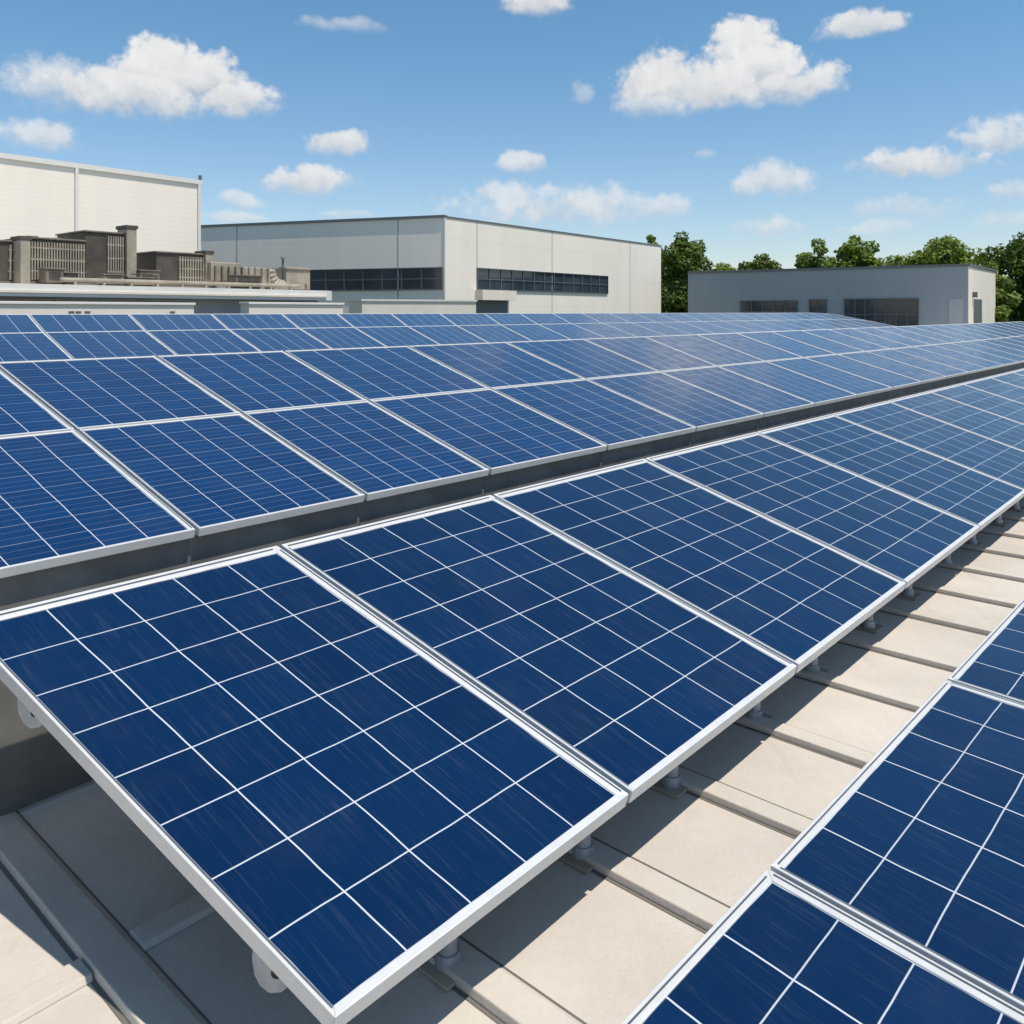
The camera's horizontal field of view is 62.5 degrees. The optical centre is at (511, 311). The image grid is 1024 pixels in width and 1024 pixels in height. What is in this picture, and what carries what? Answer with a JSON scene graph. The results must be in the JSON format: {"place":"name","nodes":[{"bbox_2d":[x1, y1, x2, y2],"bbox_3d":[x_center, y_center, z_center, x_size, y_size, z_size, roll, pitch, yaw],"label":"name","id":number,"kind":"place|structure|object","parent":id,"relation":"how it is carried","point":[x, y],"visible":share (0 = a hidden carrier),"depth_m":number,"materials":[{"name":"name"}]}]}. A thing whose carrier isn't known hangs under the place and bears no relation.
{"place":"outdoors","nodes":[
{"label":"outdoors","id":0,"kind":"place"},
{"bbox_2d":[0,153,201,252],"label":"industrial hall","id":1,"kind":"structure","parent":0,"point":[43,197],"depth_m":34.67,"materials":[{"name":"white metal"}]},
{"bbox_2d":[0,283,331,313],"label":"building","id":2,"kind":"structure","parent":0,"point":[216,300],"depth_m":24.73,"materials":[{"name":"white metal"}]},
{"bbox_2d":[0,240,13,282],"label":"rooftop unit","id":3,"kind":"object","parent":2,"relation":"on","point":[6,261],"visible":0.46,"depth_m":22.85,"materials":[{"name":"metal"}]},
{"bbox_2d":[4,235,86,284],"bbox_3d":[-13.383,-1.434,23.920,2.080,1.406,1.792,0,0,40],"label":"rooftop unit","id":4,"kind":"object","parent":2,"relation":"on","point":[32,254],"visible":0.76,"depth_m":23.14,"materials":[{"name":"metal"}]},
{"bbox_2d":[38,268,64,283],"bbox_3d":[-12.516,-0.959,22.924,0.550,0.456,0.499,0,0,40],"label":"plant cabinet","id":5,"kind":"object","parent":2,"relation":"on","point":[50,275],"visible":0.98,"depth_m":22.74,"materials":[{"name":"metal"}]},
{"bbox_2d":[55,225,137,284],"bbox_3d":[-12.543,-1.659,25.465,2.180,1.856,1.503,0,0,40],"label":"rooftop unit","id":6,"kind":"object","parent":2,"relation":"on","point":[106,252],"visible":0.69,"depth_m":24.87,"materials":[{"name":"metal"}]},
{"bbox_2d":[137,250,213,287],"bbox_3d":[-10.812,-1.348,26.984,1.680,1.233,1.920,0,0,40],"label":"rooftop unit","id":7,"kind":"object","parent":2,"relation":"on","point":[178,266],"visible":0.73,"depth_m":26.43,"materials":[{"name":"metal"}]},
{"bbox_2d":[59,277,300,289],"bbox_3d":[-9.644,-0.831,25.576,0.119,0.200,7.705,0,0,40],"label":"pipe","id":8,"kind":"object","parent":2,"relation":"on","point":[130,282],"visible":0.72,"depth_m":25.05,"materials":[{"name":"metal"}]},
{"bbox_2d":[228,274,262,288],"bbox_3d":[-8.588,-0.960,27.216,0.450,0.456,0.987,0,0,40],"label":"plant cabinet","id":9,"kind":"object","parent":2,"relation":"on","point":[236,278],"visible":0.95,"depth_m":26.97,"materials":[{"name":"metal"}]},
{"bbox_2d":[207,255,310,289],"bbox_3d":[-8.616,-1.188,28.568,0.950,1.535,3.906,0,0,38],"label":"ductwork","id":10,"kind":"object","parent":2,"relation":"on","point":[219,271],"visible":0.78,"depth_m":28.35,"materials":[{"name":"metal"}]},
{"bbox_2d":[348,299,476,313],"bbox_3d":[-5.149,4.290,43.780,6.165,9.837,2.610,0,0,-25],"label":"parapet wall","id":11,"kind":"structure","parent":0,"point":[359,306],"depth_m":42.54,"materials":[{"name":"white concrete"}]},
{"bbox_2d":[201,215,661,313],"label":"warehouse","id":12,"kind":"structure","parent":0,"point":[491,267],"depth_m":51.42,"materials":[{"name":"grey metal"}]},
{"bbox_2d":[310,267,442,290],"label":"window","id":13,"kind":"structure","parent":12,"relation":"in","point":[420,278],"depth_m":49.35,"materials":[{"name":"black glass"}]},
{"bbox_2d":[476,300,507,313],"bbox_3d":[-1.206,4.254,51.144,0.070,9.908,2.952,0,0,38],"label":"dock door","id":14,"kind":"structure","parent":12,"relation":"in","point":[482,306],"depth_m":51.04,"materials":[{"name":"grey metal"}]},
{"bbox_2d":[476,268,607,293],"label":"window","id":15,"kind":"structure","parent":12,"relation":"in","point":[486,278],"depth_m":54.92,"materials":[{"name":"black glass"}]},
{"bbox_2d":[0,497,1023,1023],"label":"roof","id":16,"kind":"structure","parent":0,"point":[110,913],"depth_m":2.52,"materials":[{"name":"grey"}]},
{"bbox_2d":[0,314,42,332],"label":"solar panel","id":17,"kind":"object","parent":16,"relation":"on","point":[17,323],"visible":0.9,"depth_m":12.52,"materials":[{"name":"glass"}]},
{"bbox_2d":[0,332,71,361],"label":"solar panel","id":18,"kind":"object","parent":16,"relation":"on","point":[28,346],"visible":0.69,"depth_m":11.26,"materials":[{"name":"glass"}]},
{"bbox_2d":[0,370,73,436],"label":"solar panel","id":19,"kind":"object","parent":16,"relation":"on","point":[23,411],"visible":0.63,"depth_m":4.21,"materials":[{"name":"glass"}]},
{"bbox_2d":[29,314,144,332],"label":"solar panel","id":20,"kind":"object","parent":16,"relation":"on","point":[79,322],"visible":0.8,"depth_m":13.31,"materials":[{"name":"glass"}]},
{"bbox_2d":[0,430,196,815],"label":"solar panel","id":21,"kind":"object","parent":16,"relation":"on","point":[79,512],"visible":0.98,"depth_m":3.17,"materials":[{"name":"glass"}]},
{"bbox_2d":[45,331,175,358],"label":"solar panel","id":22,"kind":"object","parent":16,"relation":"on","point":[96,344],"visible":0.66,"depth_m":12.12,"materials":[{"name":"glass"}]},
{"bbox_2d":[0,356,239,431],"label":"solar panel","id":23,"kind":"object","parent":16,"relation":"on","point":[78,394],"visible":0.83,"depth_m":4.80,"materials":[{"name":"glass"}]},
{"bbox_2d":[130,314,227,330],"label":"solar panel","id":24,"kind":"object","parent":16,"relation":"on","point":[150,322],"visible":0.77,"depth_m":14.43,"materials":[{"name":"glass"}]},
{"bbox_2d":[147,329,259,354],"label":"solar panel","id":25,"kind":"object","parent":16,"relation":"on","point":[179,342],"visible":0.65,"depth_m":13.19,"materials":[{"name":"glass"}]},
{"bbox_2d":[79,413,365,565],"bbox_3d":[-1.379,1.137,4.056,1.206,1.132,0.898,0,0,42],"label":"solar panel","id":26,"kind":"object","parent":16,"relation":"on","point":[226,485],"visible":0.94,"depth_m":3.88,"materials":[{"name":"glass"}]},
{"bbox_2d":[212,314,297,329],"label":"solar panel","id":27,"kind":"object","parent":16,"relation":"on","point":[251,321],"visible":0.81,"depth_m":15.53,"materials":[{"name":"glass"}]},
{"bbox_2d":[158,351,366,414],"bbox_3d":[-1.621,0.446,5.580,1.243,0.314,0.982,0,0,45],"label":"solar panel","id":28,"kind":"object","parent":16,"relation":"on","point":[242,382],"visible":0.79,"depth_m":5.50,"materials":[{"name":"glass"}]},
{"bbox_2d":[230,328,331,351],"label":"solar panel","id":29,"kind":"object","parent":16,"relation":"on","point":[279,339],"visible":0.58,"depth_m":14.22,"materials":[{"name":"glass"}]},
{"bbox_2d":[0,546,627,1023],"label":"solar panel","id":30,"kind":"object","parent":16,"relation":"on","point":[334,802],"visible":1,"depth_m":2.31,"materials":[{"name":"glass"}]},
{"bbox_2d":[283,314,352,327],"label":"solar panel","id":31,"kind":"object","parent":16,"relation":"on","point":[317,320],"visible":0.84,"depth_m":16.55,"materials":[{"name":"glass"}]},
{"bbox_2d":[300,327,385,348],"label":"solar panel","id":32,"kind":"object","parent":16,"relation":"on","point":[343,337],"visible":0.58,"depth_m":15.20,"materials":[{"name":"glass"}]},
{"bbox_2d":[244,401,489,525],"bbox_3d":[-0.799,1.137,4.706,0.908,1.132,1.251,0,0,-45],"label":"solar panel","id":33,"kind":"object","parent":16,"relation":"on","point":[387,464],"visible":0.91,"depth_m":4.53,"materials":[{"name":"glass"}]},
{"bbox_2d":[338,313,406,326],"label":"solar panel","id":34,"kind":"object","parent":16,"relation":"on","point":[374,320],"visible":0.84,"depth_m":17.59,"materials":[{"name":"glass"}]},
{"bbox_2d":[285,346,488,400],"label":"solar panel","id":35,"kind":"object","parent":16,"relation":"on","point":[373,373],"visible":0.78,"depth_m":6.30,"materials":[{"name":"glass"}]},
{"bbox_2d":[355,326,437,345],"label":"solar panel","id":36,"kind":"object","parent":16,"relation":"on","point":[398,336],"visible":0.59,"depth_m":16.15,"materials":[{"name":"glass"}]},
{"bbox_2d":[391,313,454,326],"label":"solar panel","id":37,"kind":"object","parent":16,"relation":"on","point":[423,319],"visible":0.77,"depth_m":18.68,"materials":[{"name":"glass"}]},
{"bbox_2d":[409,325,486,343],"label":"solar panel","id":38,"kind":"object","parent":16,"relation":"on","point":[455,334],"visible":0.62,"depth_m":17.15,"materials":[{"name":"glass"}]},
{"bbox_2d":[440,313,499,324],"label":"solar panel","id":39,"kind":"object","parent":16,"relation":"on","point":[469,319],"visible":0.79,"depth_m":19.79,"materials":[{"name":"glass"}]},
{"bbox_2d":[370,388,606,495],"bbox_3d":[-0.133,1.137,5.455,1.153,1.132,1.325,0,0,-42],"label":"solar panel","id":40,"kind":"object","parent":16,"relation":"on","point":[509,443],"visible":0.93,"depth_m":5.28,"materials":[{"name":"glass"}]},
{"bbox_2d":[457,325,531,341],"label":"solar panel","id":41,"kind":"object","parent":16,"relation":"on","point":[494,333],"visible":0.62,"depth_m":18.20,"materials":[{"name":"glass"}]},
{"bbox_2d":[408,342,584,388],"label":"solar panel","id":42,"kind":"object","parent":16,"relation":"on","point":[490,365],"visible":0.76,"depth_m":7.21,"materials":[{"name":"glass"}]},
{"bbox_2d":[485,313,536,324],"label":"solar panel","id":43,"kind":"object","parent":16,"relation":"on","point":[508,318],"visible":0.87,"depth_m":20.83,"materials":[{"name":"glass"}]},
{"bbox_2d":[502,324,569,340],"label":"solar panel","id":44,"kind":"object","parent":16,"relation":"on","point":[534,332],"visible":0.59,"depth_m":19.21,"materials":[{"name":"glass"}]},
{"bbox_2d":[281,495,796,874],"bbox_3d":[0.092,1.328,3.360,1.638,0.778,1.263,0,0,41],"label":"solar panel","id":45,"kind":"object","parent":16,"relation":"on","point":[633,686],"visible":0.85,"depth_m":3.20,"materials":[{"name":"glass"}]},
{"bbox_2d":[520,313,571,323],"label":"solar panel","id":46,"kind":"object","parent":16,"relation":"on","point":[544,318],"visible":0.9,"depth_m":21.82,"materials":[{"name":"glass"}]},
{"bbox_2d":[539,324,604,338],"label":"solar panel","id":47,"kind":"object","parent":16,"relation":"on","point":[571,331],"visible":0.69,"depth_m":20.21,"materials":[{"name":"glass"}]},
{"bbox_2d":[552,313,600,323],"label":"solar panel","id":48,"kind":"object","parent":16,"relation":"on","point":[573,318],"visible":0.91,"depth_m":22.85,"materials":[{"name":"glass"}]},
{"bbox_2d":[507,339,658,378],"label":"solar panel","id":49,"kind":"object","parent":16,"relation":"on","point":[585,359],"visible":0.78,"depth_m":8.13,"materials":[{"name":"glass"}]},
{"bbox_2d":[492,379,695,467],"bbox_3d":[0.630,1.137,6.313,1.196,1.132,1.374,0,0,42],"label":"solar panel","id":50,"kind":"object","parent":16,"relation":"on","point":[624,429],"visible":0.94,"depth_m":6.14,"materials":[{"name":"glass"}]},
{"bbox_2d":[574,323,636,337],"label":"solar panel","id":51,"kind":"object","parent":16,"relation":"on","point":[604,330],"visible":0.63,"depth_m":21.24,"materials":[{"name":"glass"}]},
{"bbox_2d":[582,313,630,322],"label":"solar panel","id":52,"kind":"object","parent":16,"relation":"on","point":[605,317],"visible":0.89,"depth_m":23.83,"materials":[{"name":"glass"}]},
{"bbox_2d":[604,323,664,336],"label":"solar panel","id":53,"kind":"object","parent":16,"relation":"on","point":[635,329],"visible":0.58,"depth_m":22.22,"materials":[{"name":"glass"}]},
{"bbox_2d":[585,336,715,371],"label":"solar panel","id":54,"kind":"object","parent":16,"relation":"on","point":[654,354],"visible":0.8,"depth_m":9.04,"materials":[{"name":"glass"}]},
{"bbox_2d":[633,322,690,334],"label":"solar panel","id":55,"kind":"object","parent":16,"relation":"on","point":[660,328],"visible":0.64,"depth_m":23.26,"materials":[{"name":"glass"}]},
{"bbox_2d":[587,372,763,446],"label":"solar panel","id":56,"kind":"object","parent":16,"relation":"on","point":[711,416],"visible":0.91,"depth_m":7.01,"materials":[{"name":"glass"}]},
{"bbox_2d":[658,322,715,333],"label":"solar panel","id":57,"kind":"object","parent":16,"relation":"on","point":[685,327],"visible":0.63,"depth_m":24.25,"materials":[{"name":"glass"}]},
{"bbox_2d":[493,459,905,718],"bbox_3d":[0.980,1.328,4.359,1.619,0.778,1.442,0,0,42],"label":"solar panel","id":58,"kind":"object","parent":16,"relation":"on","point":[799,600],"visible":0.85,"depth_m":4.19,"materials":[{"name":"glass"}]},
{"bbox_2d":[645,334,763,365],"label":"solar panel","id":59,"kind":"object","parent":16,"relation":"on","point":[707,350],"visible":0.83,"depth_m":9.93,"materials":[{"name":"glass"}]},
{"bbox_2d":[683,321,737,332],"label":"solar panel","id":60,"kind":"object","parent":16,"relation":"on","point":[708,327],"visible":0.65,"depth_m":25.25,"materials":[{"name":"glass"}]},
{"bbox_2d":[661,366,814,430],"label":"solar panel","id":61,"kind":"object","parent":16,"relation":"on","point":[777,407],"visible":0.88,"depth_m":7.85,"materials":[{"name":"glass"}]},
{"bbox_2d":[697,333,802,360],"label":"solar panel","id":62,"kind":"object","parent":16,"relation":"on","point":[753,347],"visible":0.82,"depth_m":10.79,"materials":[{"name":"glass"}]},
{"bbox_2d":[738,331,834,356],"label":"solar panel","id":63,"kind":"object","parent":16,"relation":"on","point":[799,348],"visible":0.78,"depth_m":11.62,"materials":[{"name":"glass"}]},
{"bbox_2d":[719,361,856,418],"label":"solar panel","id":64,"kind":"object","parent":16,"relation":"on","point":[826,399],"visible":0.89,"depth_m":8.69,"materials":[{"name":"glass"}]},
{"bbox_2d":[646,432,979,633],"bbox_3d":[1.967,1.328,5.471,1.685,0.778,1.603,0,0,44],"label":"solar panel","id":65,"kind":"object","parent":16,"relation":"on","point":[908,540],"visible":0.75,"depth_m":5.30,"materials":[{"name":"glass"}]},
{"bbox_2d":[771,330,862,353],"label":"solar panel","id":66,"kind":"object","parent":16,"relation":"on","point":[820,342],"visible":0.77,"depth_m":12.45,"materials":[{"name":"glass"}]},
{"bbox_2d":[621,869,1023,1023],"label":"solar panel","id":67,"kind":"object","parent":16,"relation":"on","point":[770,947],"visible":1,"depth_m":2.00,"materials":[{"name":"glass"}]},
{"bbox_2d":[767,357,891,408],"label":"solar panel","id":68,"kind":"object","parent":16,"relation":"on","point":[867,391],"visible":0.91,"depth_m":9.52,"materials":[{"name":"glass"}]},
{"bbox_2d":[801,329,889,350],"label":"solar panel","id":69,"kind":"object","parent":16,"relation":"on","point":[860,344],"visible":0.83,"depth_m":13.28,"materials":[{"name":"glass"}]},
{"bbox_2d":[805,354,921,399],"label":"solar panel","id":70,"kind":"object","parent":16,"relation":"on","point":[901,385],"visible":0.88,"depth_m":10.35,"materials":[{"name":"glass"}]},
{"bbox_2d":[828,328,911,348],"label":"solar panel","id":71,"kind":"object","parent":16,"relation":"on","point":[874,339],"visible":0.84,"depth_m":14.11,"materials":[{"name":"glass"}]},
{"bbox_2d":[757,414,1023,567],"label":"solar panel","id":72,"kind":"object","parent":16,"relation":"on","point":[980,499],"visible":0.74,"depth_m":6.48,"materials":[{"name":"glass"}]},
{"bbox_2d":[852,327,931,346],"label":"solar panel","id":73,"kind":"object","parent":16,"relation":"on","point":[892,336],"visible":0.75,"depth_m":14.94,"materials":[{"name":"glass"}]},
{"bbox_2d":[839,351,946,392],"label":"solar panel","id":74,"kind":"object","parent":16,"relation":"on","point":[930,380],"visible":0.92,"depth_m":11.18,"materials":[{"name":"glass"}]},
{"bbox_2d":[771,680,1023,1011],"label":"solar panel","id":75,"kind":"object","parent":16,"relation":"on","point":[911,835],"visible":0.94,"depth_m":2.51,"materials":[{"name":"glass"}]},
{"bbox_2d":[873,327,947,344],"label":"solar panel","id":76,"kind":"object","parent":16,"relation":"on","point":[915,336],"visible":0.76,"depth_m":15.76,"materials":[{"name":"glass"}]},
{"bbox_2d":[867,349,967,386],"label":"solar panel","id":77,"kind":"object","parent":16,"relation":"on","point":[955,376],"visible":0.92,"depth_m":12.01,"materials":[{"name":"glass"}]},
{"bbox_2d":[833,401,1023,526],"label":"solar panel","id":78,"kind":"object","parent":16,"relation":"on","point":[981,453],"visible":0.7,"depth_m":7.68,"materials":[{"name":"glass"}]},
{"bbox_2d":[894,326,963,342],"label":"solar panel","id":79,"kind":"object","parent":16,"relation":"on","point":[930,334],"visible":0.82,"depth_m":16.60,"materials":[{"name":"glass"}]},
{"bbox_2d":[893,347,986,381],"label":"solar panel","id":80,"kind":"object","parent":16,"relation":"on","point":[975,372],"visible":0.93,"depth_m":12.84,"materials":[{"name":"glass"}]},
{"bbox_2d":[911,325,977,340],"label":"solar panel","id":81,"kind":"object","parent":16,"relation":"on","point":[945,333],"visible":0.74,"depth_m":17.41,"materials":[{"name":"glass"}]},
{"bbox_2d":[888,391,1023,450],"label":"solar panel","id":82,"kind":"object","parent":16,"relation":"on","point":[1001,429],"visible":0.86,"depth_m":8.95,"materials":[{"name":"glass"}]},
{"bbox_2d":[914,345,1003,377],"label":"solar panel","id":83,"kind":"object","parent":16,"relation":"on","point":[993,368],"visible":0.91,"depth_m":13.68,"materials":[{"name":"glass"}]},
{"bbox_2d":[934,343,1018,373],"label":"solar panel","id":84,"kind":"object","parent":16,"relation":"on","point":[1009,365],"visible":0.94,"depth_m":14.51,"materials":[{"name":"glass"}]},
{"bbox_2d":[930,383,1023,423],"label":"solar panel","id":85,"kind":"object","parent":16,"relation":"on","point":[990,402],"visible":0.84,"depth_m":10.16,"materials":[{"name":"glass"}]},
{"bbox_2d":[947,598,1023,703],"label":"solar panel","id":86,"kind":"object","parent":16,"relation":"on","point":[992,663],"visible":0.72,"depth_m":3.79,"materials":[{"name":"glass"}]},
{"bbox_2d":[952,341,1023,369],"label":"solar panel","id":87,"kind":"object","parent":16,"relation":"on","point":[1019,359],"visible":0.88,"depth_m":15.40,"materials":[{"name":"glass"}]},
{"bbox_2d":[962,377,1023,403],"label":"solar panel","id":88,"kind":"object","parent":16,"relation":"on","point":[1002,388],"visible":0.77,"depth_m":11.36,"materials":[{"name":"glass"}]},
{"bbox_2d":[966,340,1023,356],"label":"solar panel","id":89,"kind":"object","parent":16,"relation":"on","point":[1000,348],"visible":0.84,"depth_m":16.41,"materials":[{"name":"glass"}]},
{"bbox_2d":[989,372,1023,387],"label":"solar panel","id":90,"kind":"object","parent":16,"relation":"on","point":[1013,378],"visible":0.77,"depth_m":12.52,"materials":[{"name":"glass"}]},
{"bbox_2d":[0,0,1023,277],"label":"sky","id":91,"kind":"structure","parent":0,"point":[746,128],"materials":[{"name":"blue"}]},
{"label":"ground","id":92,"kind":"structure","parent":0,"visible":0},
{"bbox_2d":[0,301,195,314],"bbox_3d":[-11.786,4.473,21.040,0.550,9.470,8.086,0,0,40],"label":"parapet wall","id":93,"kind":"structure","parent":92,"relation":"on","point":[31,307],"depth_m":21.82,"materials":[{"name":"grey"}]},
{"bbox_2d":[239,302,344,313],"bbox_3d":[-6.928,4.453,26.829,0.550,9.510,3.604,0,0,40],"label":"parapet wall","id":94,"kind":"structure","parent":92,"relation":"on","point":[285,308],"depth_m":26.43,"materials":[{"name":"white concrete"}]},
{"bbox_2d":[661,230,712,312],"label":"tree","id":95,"kind":"object","parent":92,"relation":"on","point":[684,255],"visible":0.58,"depth_m":80.86,"materials":[{"name":"green plant"}]},
{"bbox_2d":[737,253,782,269],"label":"tree","id":96,"kind":"object","parent":92,"relation":"on","point":[762,261],"visible":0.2,"depth_m":81.57,"materials":[{"name":"green plant"}]},
{"bbox_2d":[794,238,838,267],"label":"tree","id":97,"kind":"object","parent":92,"relation":"on","point":[807,260],"visible":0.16,"depth_m":80.33,"materials":[{"name":"green plant"}]},
{"bbox_2d":[688,264,996,325],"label":"office block","id":98,"kind":"structure","parent":92,"relation":"on","point":[919,295],"depth_m":58.73,"materials":[{"name":"grey"}]},
{"bbox_2d":[740,300,797,312],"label":"window","id":99,"kind":"structure","parent":98,"relation":"in","point":[772,306],"depth_m":61.90,"materials":[{"name":"black glass"}]},
{"bbox_2d":[844,298,918,325],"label":"window","id":100,"kind":"structure","parent":98,"relation":"in","point":[890,311],"depth_m":57.34,"materials":[{"name":"black glass"}]},
{"bbox_2d":[949,299,962,323],"bbox_3d":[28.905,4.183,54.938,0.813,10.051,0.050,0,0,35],"label":"door","id":101,"kind":"structure","parent":98,"relation":"in","point":[955,305],"depth_m":54.92,"materials":[{"name":"grey metal"}]},
{"bbox_2d":[833,234,884,266],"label":"tree","id":102,"kind":"object","parent":92,"relation":"on","point":[852,252],"visible":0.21,"depth_m":80.35,"materials":[{"name":"green plant"}]},
{"bbox_2d":[900,235,984,264],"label":"tree","id":103,"kind":"object","parent":92,"relation":"on","point":[948,250],"visible":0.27,"depth_m":76.47,"materials":[{"name":"green plant"}]},
{"bbox_2d":[972,231,1023,321],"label":"tree","id":104,"kind":"object","parent":92,"relation":"on","point":[1010,259],"visible":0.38,"depth_m":67.80,"materials":[{"name":"green plant"}]},
{"bbox_2d":[985,262,1022,322],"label":"tree","id":105,"kind":"object","parent":92,"relation":"on","point":[1006,299],"visible":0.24,"depth_m":63.28,"materials":[{"name":"green plant"}]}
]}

